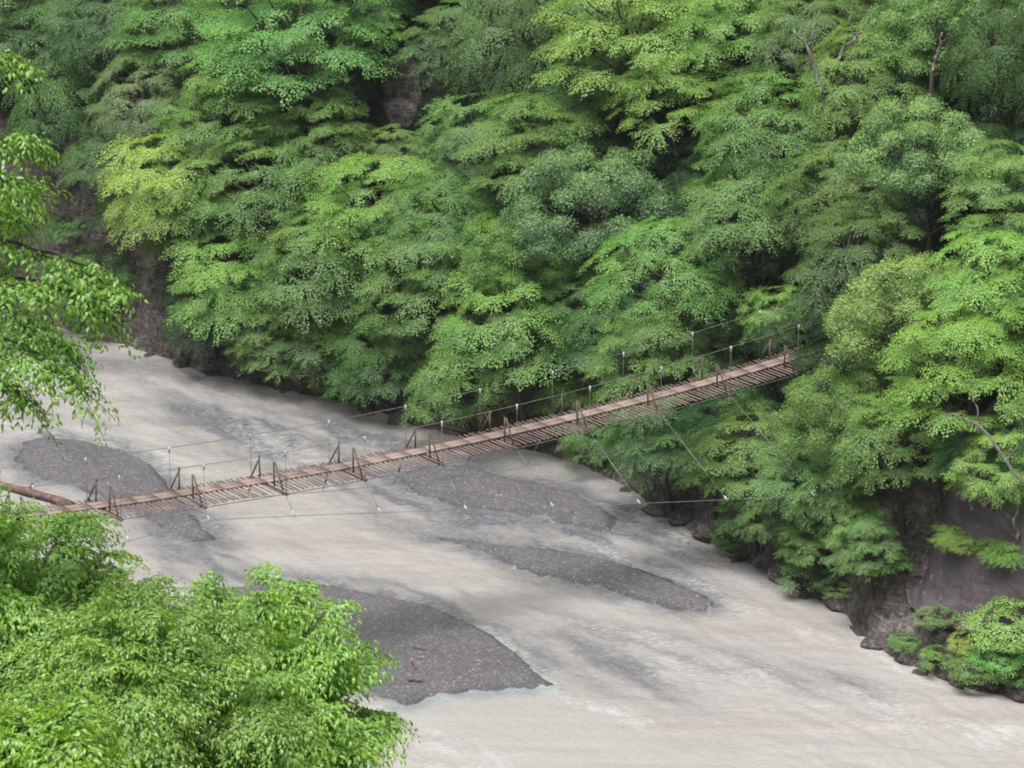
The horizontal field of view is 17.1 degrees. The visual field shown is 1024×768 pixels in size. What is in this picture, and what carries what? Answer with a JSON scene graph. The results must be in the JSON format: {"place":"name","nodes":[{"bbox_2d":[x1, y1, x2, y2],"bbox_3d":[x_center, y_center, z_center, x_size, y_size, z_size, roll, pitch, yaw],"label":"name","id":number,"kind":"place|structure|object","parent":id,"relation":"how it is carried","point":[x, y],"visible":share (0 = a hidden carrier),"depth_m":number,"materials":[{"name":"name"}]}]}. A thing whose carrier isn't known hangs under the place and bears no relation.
{"place":"outdoors","nodes":[
{"label":"outdoors","id":0,"kind":"place"},
{"bbox_2d":[0,311,1023,767],"bbox_3d":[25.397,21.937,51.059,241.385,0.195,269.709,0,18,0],"label":"river water","id":1,"kind":"structure","parent":0,"point":[752,667],"depth_m":98.29,"materials":[{"name":"grey liquid"}]},
{"bbox_2d":[14,436,215,541],"bbox_3d":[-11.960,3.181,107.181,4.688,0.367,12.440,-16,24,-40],"label":"gravel bar","id":2,"kind":"object","parent":1,"relation":"on","point":[41,450],"visible":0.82,"depth_m":107.89,"materials":[{"name":"grey gravel"}]},
{"bbox_2d":[225,582,553,705],"bbox_3d":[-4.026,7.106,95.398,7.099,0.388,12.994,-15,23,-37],"label":"gravel bar","id":3,"kind":"object","parent":1,"relation":"on","point":[458,656],"visible":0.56,"depth_m":94.28,"materials":[{"name":"grey gravel"}]},
{"bbox_2d":[398,466,619,530],"bbox_3d":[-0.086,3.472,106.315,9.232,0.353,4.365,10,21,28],"label":"gravel bar","id":4,"kind":"object","parent":1,"relation":"on","point":[484,490],"visible":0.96,"depth_m":105.97,"materials":[{"name":"grey gravel"}]},
{"bbox_2d":[438,537,713,611],"bbox_3d":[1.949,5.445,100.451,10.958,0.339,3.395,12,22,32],"label":"gravel bar","id":5,"kind":"object","parent":1,"relation":"on","point":[639,585],"visible":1,"depth_m":99.82,"materials":[{"name":"grey gravel"}]},
{"bbox_2d":[0,0,1023,694],"bbox_3d":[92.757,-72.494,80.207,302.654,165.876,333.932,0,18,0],"label":"hillside","id":6,"kind":"structure","parent":0,"point":[888,610],"depth_m":112.10,"materials":[{"name":"soil"}]},
{"bbox_2d":[0,0,97,138],"bbox_3d":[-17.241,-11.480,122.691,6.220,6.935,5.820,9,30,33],"label":"broadleaf tree","id":7,"kind":"object","parent":6,"relation":"on","point":[25,48],"visible":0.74,"depth_m":121.11,"materials":[{"name":"green plant"}]},
{"bbox_2d":[1,48,128,190],"bbox_3d":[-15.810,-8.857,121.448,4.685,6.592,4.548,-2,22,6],"label":"drooping tree","id":8,"kind":"object","parent":6,"relation":"on","point":[58,109],"visible":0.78,"depth_m":119.88,"materials":[{"name":"green plant"}]},
{"bbox_2d":[37,241,141,317],"bbox_3d":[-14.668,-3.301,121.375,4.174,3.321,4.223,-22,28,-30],"label":"understorey tree","id":9,"kind":"object","parent":6,"relation":"on","point":[85,257],"visible":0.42,"depth_m":120.32,"materials":[{"name":"green plant"}]},
{"bbox_2d":[27,0,170,121],"bbox_3d":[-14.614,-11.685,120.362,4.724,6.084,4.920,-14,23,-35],"label":"broadleaf tree","id":10,"kind":"object","parent":6,"relation":"on","point":[98,35],"visible":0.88,"depth_m":118.98,"materials":[{"name":"green plant"}]},
{"bbox_2d":[52,121,176,190],"bbox_3d":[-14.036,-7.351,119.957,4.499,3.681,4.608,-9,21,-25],"label":"understorey tree","id":11,"kind":"object","parent":6,"relation":"on","point":[89,146],"visible":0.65,"depth_m":118.79,"materials":[{"name":"green plant"}]},
{"bbox_2d":[83,53,202,170],"bbox_3d":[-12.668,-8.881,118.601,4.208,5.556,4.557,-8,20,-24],"label":"broadleaf tree","id":12,"kind":"object","parent":6,"relation":"on","point":[155,99],"visible":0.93,"depth_m":117.41,"materials":[{"name":"green plant"}]},
{"bbox_2d":[90,126,235,283],"bbox_3d":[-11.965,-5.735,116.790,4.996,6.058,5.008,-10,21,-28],"label":"broadleaf tree","id":13,"kind":"object","parent":6,"relation":"on","point":[171,176],"visible":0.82,"depth_m":115.48,"materials":[{"name":"green plant"}]},
{"bbox_2d":[93,0,250,140],"bbox_3d":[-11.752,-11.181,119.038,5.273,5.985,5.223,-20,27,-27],"label":"broadleaf tree","id":14,"kind":"object","parent":6,"relation":"on","point":[172,33],"visible":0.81,"depth_m":117.73,"materials":[{"name":"green plant"}]},
{"bbox_2d":[137,210,226,297],"bbox_3d":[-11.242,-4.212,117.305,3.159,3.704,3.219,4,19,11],"label":"broadleaf tree","id":15,"kind":"object","parent":6,"relation":"on","point":[170,244],"visible":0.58,"depth_m":116.40,"materials":[{"name":"green plant"}]},
{"bbox_2d":[155,290,244,358],"bbox_3d":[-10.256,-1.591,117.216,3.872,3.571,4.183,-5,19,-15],"label":"understorey tree","id":16,"kind":"object","parent":6,"relation":"on","point":[209,338],"visible":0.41,"depth_m":116.11,"materials":[{"name":"green plant"}]},
{"bbox_2d":[139,169,262,254],"bbox_3d":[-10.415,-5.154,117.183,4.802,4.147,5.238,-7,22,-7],"label":"understorey tree","id":17,"kind":"object","parent":6,"relation":"on","point":[206,229],"visible":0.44,"depth_m":115.86,"materials":[{"name":"green plant"}]},
{"bbox_2d":[141,87,261,180],"bbox_3d":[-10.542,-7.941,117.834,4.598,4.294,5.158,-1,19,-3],"label":"understorey tree","id":18,"kind":"object","parent":6,"relation":"on","point":[185,123],"visible":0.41,"depth_m":117.11,"materials":[{"name":"green plant"}]},
{"bbox_2d":[149,56,301,208],"bbox_3d":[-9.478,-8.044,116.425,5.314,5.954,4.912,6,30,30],"label":"broadleaf tree","id":19,"kind":"object","parent":6,"relation":"on","point":[230,129],"visible":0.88,"depth_m":115.23,"materials":[{"name":"green plant"}]},
{"bbox_2d":[162,225,290,369],"bbox_3d":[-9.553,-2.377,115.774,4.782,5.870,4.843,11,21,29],"label":"broadleaf tree","id":20,"kind":"object","parent":6,"relation":"on","point":[209,281],"visible":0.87,"depth_m":114.44,"materials":[{"name":"green plant"}]},
{"bbox_2d":[166,125,344,291],"bbox_3d":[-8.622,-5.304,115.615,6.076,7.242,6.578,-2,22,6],"label":"broadleaf tree","id":21,"kind":"object","parent":6,"relation":"on","point":[281,196],"visible":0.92,"depth_m":114.06,"materials":[{"name":"green plant"}]},
{"bbox_2d":[217,297,321,389],"bbox_3d":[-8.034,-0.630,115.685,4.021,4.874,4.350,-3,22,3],"label":"broadleaf tree","id":22,"kind":"object","parent":6,"relation":"on","point":[282,354],"visible":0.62,"depth_m":114.45,"materials":[{"name":"green plant"}]},
{"bbox_2d":[186,0,404,200],"bbox_3d":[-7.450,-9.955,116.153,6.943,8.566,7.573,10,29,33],"label":"broadleaf tree","id":23,"kind":"object","parent":6,"relation":"on","point":[286,38],"visible":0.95,"depth_m":114.58,"materials":[{"name":"green plant"}]},
{"bbox_2d":[249,87,379,195],"bbox_3d":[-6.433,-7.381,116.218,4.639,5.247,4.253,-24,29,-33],"label":"broadleaf tree","id":24,"kind":"object","parent":6,"relation":"on","point":[324,129],"visible":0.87,"depth_m":115.07,"materials":[{"name":"green plant"}]},
{"bbox_2d":[239,199,400,371],"bbox_3d":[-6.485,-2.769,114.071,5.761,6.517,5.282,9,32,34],"label":"broadleaf tree","id":25,"kind":"object","parent":6,"relation":"on","point":[300,258],"visible":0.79,"depth_m":112.39,"materials":[{"name":"green plant"}]},
{"bbox_2d":[265,290,391,400],"bbox_3d":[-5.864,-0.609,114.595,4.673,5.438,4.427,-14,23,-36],"label":"broadleaf tree","id":26,"kind":"object","parent":6,"relation":"on","point":[308,355],"visible":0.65,"depth_m":113.29,"materials":[{"name":"green plant"}]},
{"bbox_2d":[289,57,393,119],"bbox_3d":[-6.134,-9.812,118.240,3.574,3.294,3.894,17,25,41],"label":"understorey tree","id":27,"kind":"object","parent":6,"relation":"on","point":[352,82],"visible":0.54,"depth_m":117.33,"materials":[{"name":"green plant"}]},
{"bbox_2d":[287,227,398,329],"bbox_3d":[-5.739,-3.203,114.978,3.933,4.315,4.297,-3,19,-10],"label":"understorey tree","id":28,"kind":"object","parent":6,"relation":"on","point":[323,281],"visible":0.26,"depth_m":113.63,"materials":[{"name":"green plant"}]},
{"bbox_2d":[294,0,421,49],"bbox_3d":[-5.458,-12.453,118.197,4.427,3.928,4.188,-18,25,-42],"label":"understorey tree","id":29,"kind":"object","parent":6,"relation":"on","point":[400,7],"visible":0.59,"depth_m":116.85,"materials":[{"name":"green plant"}]},
{"bbox_2d":[328,0,406,93],"bbox_3d":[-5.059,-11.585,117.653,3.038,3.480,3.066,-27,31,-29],"label":"broadleaf tree","id":30,"kind":"object","parent":6,"relation":"on","point":[380,26],"visible":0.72,"depth_m":116.78,"materials":[{"name":"green plant"}]},
{"bbox_2d":[316,303,434,414],"bbox_3d":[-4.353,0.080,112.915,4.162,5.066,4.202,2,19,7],"label":"broadleaf tree","id":31,"kind":"object","parent":6,"relation":"on","point":[355,369],"visible":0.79,"depth_m":111.82,"materials":[{"name":"green plant"}]},
{"bbox_2d":[300,150,457,314],"bbox_3d":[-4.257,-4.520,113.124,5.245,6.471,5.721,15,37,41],"label":"broadleaf tree","id":32,"kind":"object","parent":6,"relation":"on","point":[370,213],"visible":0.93,"depth_m":111.80,"materials":[{"name":"green plant"}]},
{"bbox_2d":[358,123,431,189],"bbox_3d":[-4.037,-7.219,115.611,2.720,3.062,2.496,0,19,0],"label":"broadleaf tree","id":33,"kind":"object","parent":6,"relation":"on","point":[390,148],"visible":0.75,"depth_m":115.18,"materials":[{"name":"green plant"}]},
{"bbox_2d":[369,303,467,380],"bbox_3d":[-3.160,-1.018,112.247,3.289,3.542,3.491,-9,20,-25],"label":"understorey tree","id":34,"kind":"object","parent":6,"relation":"on","point":[390,341],"visible":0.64,"depth_m":111.25,"materials":[{"name":"green plant"}]},
{"bbox_2d":[345,224,500,403],"bbox_3d":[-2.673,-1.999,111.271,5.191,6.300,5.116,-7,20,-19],"label":"broadleaf tree","id":35,"kind":"object","parent":6,"relation":"on","point":[413,292],"visible":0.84,"depth_m":109.84,"materials":[{"name":"green plant"}]},
{"bbox_2d":[366,168,502,304],"bbox_3d":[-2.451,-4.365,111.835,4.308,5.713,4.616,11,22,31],"label":"broadleaf tree","id":36,"kind":"object","parent":6,"relation":"on","point":[461,199],"visible":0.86,"depth_m":110.64,"materials":[{"name":"green plant"}]},
{"bbox_2d":[388,0,495,126],"bbox_3d":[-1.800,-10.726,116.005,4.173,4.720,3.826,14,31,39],"label":"broadleaf tree","id":37,"kind":"object","parent":6,"relation":"on","point":[442,40],"visible":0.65,"depth_m":115.04,"materials":[{"name":"green plant"}]},
{"bbox_2d":[0,277,906,551],"bbox_3d":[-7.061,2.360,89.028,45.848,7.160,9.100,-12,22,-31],"label":"footbridge","id":38,"kind":"object","parent":6,"relation":"on","point":[358,462],"visible":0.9,"depth_m":93.63,"materials":[{"name":"brown wood"}]},
{"bbox_2d":[398,338,529,437],"bbox_3d":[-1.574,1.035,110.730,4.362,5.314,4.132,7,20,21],"label":"broadleaf tree","id":39,"kind":"object","parent":6,"relation":"on","point":[460,411],"visible":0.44,"depth_m":109.52,"materials":[{"name":"green plant"}]},
{"bbox_2d":[411,89,539,216],"bbox_3d":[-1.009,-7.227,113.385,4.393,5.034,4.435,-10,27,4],"label":"broadleaf tree","id":40,"kind":"object","parent":6,"relation":"on","point":[457,130],"visible":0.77,"depth_m":112.49,"materials":[{"name":"green plant"}]},
{"bbox_2d":[438,210,576,362],"bbox_3d":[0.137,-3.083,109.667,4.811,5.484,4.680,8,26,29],"label":"broadleaf tree","id":41,"kind":"object","parent":6,"relation":"on","point":[502,244],"visible":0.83,"depth_m":108.27,"materials":[{"name":"green plant"}]},
{"bbox_2d":[417,265,602,449],"bbox_3d":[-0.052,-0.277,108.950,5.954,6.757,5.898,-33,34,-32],"label":"broadleaf tree","id":42,"kind":"object","parent":6,"relation":"on","point":[510,320],"visible":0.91,"depth_m":107.43,"materials":[{"name":"green plant"}]},
{"bbox_2d":[0,0,1023,527],"bbox_3d":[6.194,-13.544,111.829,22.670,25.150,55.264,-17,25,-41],"label":"undergrowth","id":43,"kind":"object","parent":6,"relation":"on","point":[764,276],"visible":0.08,"depth_m":108.19,"materials":[{"name":"green plant"}]},
{"bbox_2d":[439,0,588,170],"bbox_3d":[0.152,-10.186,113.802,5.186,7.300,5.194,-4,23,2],"label":"drooping tree","id":44,"kind":"object","parent":6,"relation":"on","point":[505,26],"visible":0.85,"depth_m":112.23,"materials":[{"name":"green plant"}]},
{"bbox_2d":[449,90,617,267],"bbox_3d":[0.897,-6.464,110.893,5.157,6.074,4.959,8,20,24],"label":"broadleaf tree","id":45,"kind":"object","parent":6,"relation":"on","point":[528,134],"visible":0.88,"depth_m":109.84,"materials":[{"name":"green plant"}]},
{"bbox_2d":[501,117,640,202],"bbox_3d":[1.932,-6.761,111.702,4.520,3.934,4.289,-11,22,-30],"label":"understorey tree","id":46,"kind":"object","parent":6,"relation":"on","point":[613,142],"visible":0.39,"depth_m":111.04,"materials":[{"name":"green plant"}]},
{"bbox_2d":[525,367,623,434],"bbox_3d":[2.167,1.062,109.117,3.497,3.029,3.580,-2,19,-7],"label":"understorey tree","id":47,"kind":"object","parent":6,"relation":"on","point":[586,396],"visible":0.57,"depth_m":108.46,"materials":[{"name":"green plant"}]},
{"bbox_2d":[517,52,632,136],"bbox_3d":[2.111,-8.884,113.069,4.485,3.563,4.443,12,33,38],"label":"understorey tree","id":48,"kind":"object","parent":6,"relation":"on","point":[565,96],"visible":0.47,"depth_m":111.92,"materials":[{"name":"green plant"}]},
{"bbox_2d":[511,261,644,341],"bbox_3d":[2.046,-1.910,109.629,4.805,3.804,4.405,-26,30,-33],"label":"understorey tree","id":49,"kind":"object","parent":6,"relation":"on","point":[576,304],"visible":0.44,"depth_m":108.64,"materials":[{"name":"green plant"}]},
{"bbox_2d":[528,275,654,383],"bbox_3d":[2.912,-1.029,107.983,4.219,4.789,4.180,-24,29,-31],"label":"broadleaf tree","id":50,"kind":"object","parent":6,"relation":"on","point":[590,319],"visible":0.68,"depth_m":106.91,"materials":[{"name":"green plant"}]},
{"bbox_2d":[553,403,634,471],"bbox_3d":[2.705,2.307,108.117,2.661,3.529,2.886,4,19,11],"label":"broadleaf tree","id":51,"kind":"object","parent":6,"relation":"on","point":[573,438],"visible":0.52,"depth_m":107.41,"materials":[{"name":"green plant"}]},
{"bbox_2d":[496,140,695,332],"bbox_3d":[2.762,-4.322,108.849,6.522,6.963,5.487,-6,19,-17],"label":"broadleaf tree","id":52,"kind":"object","parent":6,"relation":"on","point":[582,182],"visible":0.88,"depth_m":107.43,"materials":[{"name":"green plant"}]},
{"bbox_2d":[524,0,725,178],"bbox_3d":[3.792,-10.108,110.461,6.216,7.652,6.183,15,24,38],"label":"broadleaf tree","id":53,"kind":"object","parent":6,"relation":"on","point":[621,35],"visible":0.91,"depth_m":108.84,"materials":[{"name":"green plant"}]},
{"bbox_2d":[567,42,707,132],"bbox_3d":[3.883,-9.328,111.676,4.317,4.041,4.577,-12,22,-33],"label":"understorey tree","id":54,"kind":"object","parent":6,"relation":"on","point":[602,66],"visible":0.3,"depth_m":110.66,"materials":[{"name":"green plant"}]},
{"bbox_2d":[576,302,715,441],"bbox_3d":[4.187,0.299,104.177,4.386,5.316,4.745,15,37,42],"label":"broadleaf tree","id":55,"kind":"object","parent":6,"relation":"on","point":[657,361],"visible":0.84,"depth_m":103.01,"materials":[{"name":"green plant"}]},
{"bbox_2d":[589,384,718,513],"bbox_3d":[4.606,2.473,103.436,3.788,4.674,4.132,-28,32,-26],"label":"broadleaf tree","id":56,"kind":"object","parent":6,"relation":"on","point":[659,457],"visible":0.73,"depth_m":102.34,"materials":[{"name":"green plant"}]},
{"bbox_2d":[575,215,753,398],"bbox_3d":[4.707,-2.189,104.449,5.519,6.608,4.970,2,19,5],"label":"broadleaf tree","id":57,"kind":"object","parent":6,"relation":"on","point":[664,293],"visible":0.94,"depth_m":103.07,"materials":[{"name":"green plant"}]},
{"bbox_2d":[626,100,725,170],"bbox_3d":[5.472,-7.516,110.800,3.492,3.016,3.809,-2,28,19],"label":"understorey tree","id":58,"kind":"object","parent":6,"relation":"on","point":[686,130],"visible":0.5,"depth_m":109.86,"materials":[{"name":"green plant"}]},
{"bbox_2d":[602,36,750,205],"bbox_3d":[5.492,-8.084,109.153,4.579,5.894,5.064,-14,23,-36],"label":"broadleaf tree","id":59,"kind":"object","parent":6,"relation":"on","point":[663,94],"visible":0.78,"depth_m":108.12,"materials":[{"name":"green plant"}]},
{"bbox_2d":[652,124,766,193],"bbox_3d":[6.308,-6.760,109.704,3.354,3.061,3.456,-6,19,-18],"label":"understorey tree","id":60,"kind":"object","parent":6,"relation":"on","point":[691,146],"visible":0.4,"depth_m":109.28,"materials":[{"name":"green plant"}]},
{"bbox_2d":[656,156,775,254],"bbox_3d":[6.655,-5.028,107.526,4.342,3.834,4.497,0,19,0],"label":"understorey tree","id":61,"kind":"object","parent":6,"relation":"on","point":[689,178],"visible":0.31,"depth_m":106.95,"materials":[{"name":"green plant"}]},
{"bbox_2d":[656,384,791,473],"bbox_3d":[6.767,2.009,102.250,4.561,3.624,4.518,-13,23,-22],"label":"understorey tree","id":62,"kind":"object","parent":6,"relation":"on","point":[692,411],"visible":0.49,"depth_m":101.54,"materials":[{"name":"green plant"}]},
{"bbox_2d":[682,297,765,356],"bbox_3d":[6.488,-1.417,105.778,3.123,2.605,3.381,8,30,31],"label":"understorey tree","id":63,"kind":"object","parent":6,"relation":"on","point":[722,334],"visible":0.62,"depth_m":104.93,"materials":[{"name":"green plant"}]},
{"bbox_2d":[655,0,821,147],"bbox_3d":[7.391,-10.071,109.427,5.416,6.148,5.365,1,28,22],"label":"broadleaf tree","id":64,"kind":"object","parent":6,"relation":"on","point":[728,15],"visible":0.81,"depth_m":107.80,"materials":[{"name":"green plant"}]},
{"bbox_2d":[671,392,809,556],"bbox_3d":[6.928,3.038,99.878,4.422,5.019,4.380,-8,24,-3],"label":"broadleaf tree","id":65,"kind":"object","parent":6,"relation":"on","point":[746,455],"visible":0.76,"depth_m":98.92,"materials":[{"name":"green plant"}]},
{"bbox_2d":[712,465,793,554],"bbox_3d":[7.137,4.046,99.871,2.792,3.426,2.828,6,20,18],"label":"broadleaf tree","id":66,"kind":"object","parent":6,"relation":"on","point":[722,506],"visible":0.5,"depth_m":99.23,"materials":[{"name":"green plant"}]},
{"bbox_2d":[671,154,840,340],"bbox_3d":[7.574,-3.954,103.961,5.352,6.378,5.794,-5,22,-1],"label":"broadleaf tree","id":67,"kind":"object","parent":6,"relation":"on","point":[750,236],"visible":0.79,"depth_m":102.37,"materials":[{"name":"green plant"}]},
{"bbox_2d":[689,66,856,276],"bbox_3d":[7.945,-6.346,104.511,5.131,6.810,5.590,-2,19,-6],"label":"broadleaf tree","id":68,"kind":"object","parent":6,"relation":"on","point":[773,137],"visible":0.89,"depth_m":103.27,"materials":[{"name":"green plant"}]},
{"bbox_2d":[735,284,814,367],"bbox_3d":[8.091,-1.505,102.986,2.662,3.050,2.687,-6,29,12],"label":"broadleaf tree","id":69,"kind":"object","parent":6,"relation":"on","point":[774,296],"visible":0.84,"depth_m":102.43,"materials":[{"name":"green plant"}]},
{"bbox_2d":[738,215,840,280],"bbox_3d":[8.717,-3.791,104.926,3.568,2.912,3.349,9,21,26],"label":"understorey tree","id":70,"kind":"object","parent":6,"relation":"on","point":[791,257],"visible":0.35,"depth_m":104.06,"materials":[{"name":"green plant"}]},
{"bbox_2d":[740,456,845,536],"bbox_3d":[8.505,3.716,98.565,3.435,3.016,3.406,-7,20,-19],"label":"understorey tree","id":71,"kind":"object","parent":6,"relation":"on","point":[767,512],"visible":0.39,"depth_m":97.55,"materials":[{"name":"green plant"}]},
{"bbox_2d":[742,288,847,377],"bbox_3d":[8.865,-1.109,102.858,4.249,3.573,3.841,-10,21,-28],"label":"understorey tree","id":72,"kind":"object","parent":6,"relation":"on","point":[805,334],"visible":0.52,"depth_m":101.89,"materials":[{"name":"green plant"}]},
{"bbox_2d":[737,0,874,132],"bbox_3d":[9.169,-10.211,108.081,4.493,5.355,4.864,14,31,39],"label":"broadleaf tree","id":73,"kind":"object","parent":6,"relation":"on","point":[829,21],"visible":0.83,"depth_m":106.68,"materials":[{"name":"green plant"}]},
{"bbox_2d":[745,418,876,561],"bbox_3d":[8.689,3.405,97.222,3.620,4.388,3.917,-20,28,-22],"label":"broadleaf tree","id":74,"kind":"object","parent":6,"relation":"on","point":[780,484],"visible":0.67,"depth_m":96.31,"materials":[{"name":"green plant"}]},
{"bbox_2d":[772,493,867,587],"bbox_3d":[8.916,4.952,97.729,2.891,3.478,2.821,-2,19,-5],"label":"broadleaf tree","id":75,"kind":"object","parent":6,"relation":"on","point":[816,537],"visible":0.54,"depth_m":96.96,"materials":[{"name":"green plant"}]},
{"bbox_2d":[777,453,882,560],"bbox_3d":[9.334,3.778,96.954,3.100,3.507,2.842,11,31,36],"label":"broadleaf tree","id":76,"kind":"object","parent":6,"relation":"on","point":[848,507],"visible":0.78,"depth_m":96.06,"materials":[{"name":"green plant"}]},
{"bbox_2d":[777,334,885,415],"bbox_3d":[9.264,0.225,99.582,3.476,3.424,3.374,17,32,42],"label":"understorey tree","id":77,"kind":"object","parent":6,"relation":"on","point":[821,346],"visible":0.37,"depth_m":98.88,"materials":[{"name":"green plant"}]},
{"bbox_2d":[757,135,915,288],"bbox_3d":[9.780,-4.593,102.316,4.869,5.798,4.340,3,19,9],"label":"broadleaf tree","id":78,"kind":"object","parent":6,"relation":"on","point":[836,179],"visible":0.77,"depth_m":101.19,"materials":[{"name":"green plant"}]},
{"bbox_2d":[766,362,917,497],"bbox_3d":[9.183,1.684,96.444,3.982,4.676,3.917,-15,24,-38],"label":"broadleaf tree","id":79,"kind":"object","parent":6,"relation":"on","point":[846,387],"visible":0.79,"depth_m":95.44,"materials":[{"name":"green plant"}]},
{"bbox_2d":[819,508,903,599],"bbox_3d":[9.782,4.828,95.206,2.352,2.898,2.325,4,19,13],"label":"broadleaf tree","id":80,"kind":"object","parent":6,"relation":"on","point":[865,532],"visible":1,"depth_m":94.61,"materials":[{"name":"green plant"}]},
{"bbox_2d":[782,195,942,363],"bbox_3d":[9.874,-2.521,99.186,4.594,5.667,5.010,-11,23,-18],"label":"broadleaf tree","id":81,"kind":"object","parent":6,"relation":"on","point":[846,272],"visible":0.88,"depth_m":98.01,"materials":[{"name":"green plant"}]},
{"bbox_2d":[792,21,943,206],"bbox_3d":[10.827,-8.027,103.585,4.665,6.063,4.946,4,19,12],"label":"broadleaf tree","id":82,"kind":"object","parent":6,"relation":"on","point":[862,90],"visible":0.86,"depth_m":102.52,"materials":[{"name":"green plant"}]},
{"bbox_2d":[827,376,963,535],"bbox_3d":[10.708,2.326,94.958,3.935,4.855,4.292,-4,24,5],"label":"broadleaf tree","id":83,"kind":"object","parent":6,"relation":"on","point":[894,473],"visible":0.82,"depth_m":93.79,"materials":[{"name":"green plant"}]},
{"bbox_2d":[821,250,985,429],"bbox_3d":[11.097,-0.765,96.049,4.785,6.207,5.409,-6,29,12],"label":"broadleaf tree","id":84,"kind":"object","parent":6,"relation":"on","point":[911,289],"visible":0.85,"depth_m":94.96,"materials":[{"name":"green plant"}]},
{"bbox_2d":[833,94,1003,272],"bbox_3d":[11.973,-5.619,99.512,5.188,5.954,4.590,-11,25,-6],"label":"broadleaf tree","id":85,"kind":"object","parent":6,"relation":"on","point":[920,128],"visible":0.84,"depth_m":98.42,"materials":[{"name":"green plant"}]},
{"bbox_2d":[848,0,989,121],"bbox_3d":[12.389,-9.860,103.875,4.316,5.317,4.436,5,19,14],"label":"broadleaf tree","id":86,"kind":"object","parent":6,"relation":"on","point":[886,20],"visible":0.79,"depth_m":102.54,"materials":[{"name":"green plant"}]},
{"bbox_2d":[872,302,1023,463],"bbox_3d":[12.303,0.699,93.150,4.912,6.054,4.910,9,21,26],"label":"broadleaf tree","id":87,"kind":"object","parent":6,"relation":"on","point":[968,380],"visible":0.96,"depth_m":91.80,"materials":[{"name":"green plant"}]},
{"bbox_2d":[894,149,1018,230],"bbox_3d":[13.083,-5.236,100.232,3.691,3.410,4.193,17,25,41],"label":"understorey tree","id":88,"kind":"object","parent":6,"relation":"on","point":[903,203],"visible":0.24,"depth_m":99.41,"materials":[{"name":"green plant"}]},
{"bbox_2d":[907,398,1023,652],"bbox_3d":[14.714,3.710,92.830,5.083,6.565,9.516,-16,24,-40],"label":"rock slab","id":89,"kind":"object","parent":6,"relation":"on","point":[965,583],"visible":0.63,"depth_m":93.16,"materials":[{"name":"grey stone"}]},
{"bbox_2d":[921,224,1023,398],"bbox_3d":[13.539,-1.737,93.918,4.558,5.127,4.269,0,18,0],"label":"broadleaf tree","id":90,"kind":"object","parent":6,"relation":"on","point":[994,290],"visible":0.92,"depth_m":92.89,"materials":[{"name":"green plant"}]},
{"bbox_2d":[929,410,1023,478],"bbox_3d":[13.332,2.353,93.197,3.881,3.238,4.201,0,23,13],"label":"understorey tree","id":91,"kind":"object","parent":6,"relation":"on","point":[958,441],"visible":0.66,"depth_m":92.25,"materials":[{"name":"green plant"}]},
{"bbox_2d":[929,123,1023,193],"bbox_3d":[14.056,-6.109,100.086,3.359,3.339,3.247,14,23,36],"label":"understorey tree","id":92,"kind":"object","parent":6,"relation":"on","point":[999,129],"visible":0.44,"depth_m":99.10,"materials":[{"name":"green plant"}]},
{"bbox_2d":[937,139,1023,303],"bbox_3d":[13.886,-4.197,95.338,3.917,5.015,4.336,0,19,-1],"label":"broadleaf tree","id":93,"kind":"object","parent":6,"relation":"on","point":[1005,197],"visible":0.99,"depth_m":94.72,"materials":[{"name":"green plant"}]},
{"bbox_2d":[938,0,1023,142],"bbox_3d":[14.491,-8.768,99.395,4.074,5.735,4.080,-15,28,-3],"label":"drooping tree","id":94,"kind":"object","parent":6,"relation":"on","point":[995,52],"visible":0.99,"depth_m":98.28,"materials":[{"name":"green plant"}]},
{"bbox_2d":[939,413,1023,511],"bbox_3d":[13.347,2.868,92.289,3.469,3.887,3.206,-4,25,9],"label":"broadleaf tree","id":95,"kind":"object","parent":6,"relation":"on","point":[999,486],"visible":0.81,"depth_m":91.38,"materials":[{"name":"green plant"}]},
{"bbox_2d":[955,595,1023,653],"bbox_3d":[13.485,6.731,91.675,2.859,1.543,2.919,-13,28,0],"label":"shrub","id":96,"kind":"object","parent":6,"relation":"on","point":[1010,629],"visible":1,"depth_m":91.29,"materials":[{"name":"green plant"}]},
{"bbox_3d":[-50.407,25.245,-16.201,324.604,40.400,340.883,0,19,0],"label":"near bank terrain","id":97,"kind":"structure","parent":0,"visible":0},
{"bbox_2d":[0,684,140,767],"bbox_3d":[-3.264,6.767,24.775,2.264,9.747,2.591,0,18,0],"label":"leafy tree","id":98,"kind":"object","parent":97,"relation":"on","point":[41,734],"visible":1,"depth_m":23.26,"materials":[{"name":"green plant"}]},
{"bbox_2d":[0,49,147,459],"bbox_3d":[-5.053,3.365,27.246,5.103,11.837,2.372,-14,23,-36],"label":"overhanging tree","id":99,"kind":"object","parent":97,"relation":"on","point":[27,328],"visible":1,"depth_m":26.87,"materials":[{"name":"green plant"}]},
{"bbox_2d":[0,483,178,704],"bbox_3d":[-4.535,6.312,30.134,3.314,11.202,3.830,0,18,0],"label":"leafy tree","id":100,"kind":"object","parent":97,"relation":"on","point":[28,591],"visible":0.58,"depth_m":28.71,"materials":[{"name":"green plant"}]},
{"bbox_2d":[0,567,338,767],"bbox_3d":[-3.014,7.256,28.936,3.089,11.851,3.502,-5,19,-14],"label":"leafy tree","id":101,"kind":"object","parent":97,"relation":"on","point":[158,677],"visible":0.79,"depth_m":26.93,"materials":[{"name":"green plant"}]},
{"bbox_2d":[181,561,419,767],"bbox_3d":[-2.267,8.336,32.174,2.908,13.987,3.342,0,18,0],"label":"leafy tree","id":102,"kind":"object","parent":97,"relation":"on","point":[317,663],"visible":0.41,"depth_m":29.98,"materials":[{"name":"green plant"}]},
{"bbox_2d":[218,697,405,767],"bbox_3d":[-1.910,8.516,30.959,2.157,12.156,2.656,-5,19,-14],"label":"leafy tree","id":103,"kind":"object","parent":97,"relation":"on","point":[362,743],"visible":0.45,"depth_m":29.30,"materials":[{"name":"green plant"}]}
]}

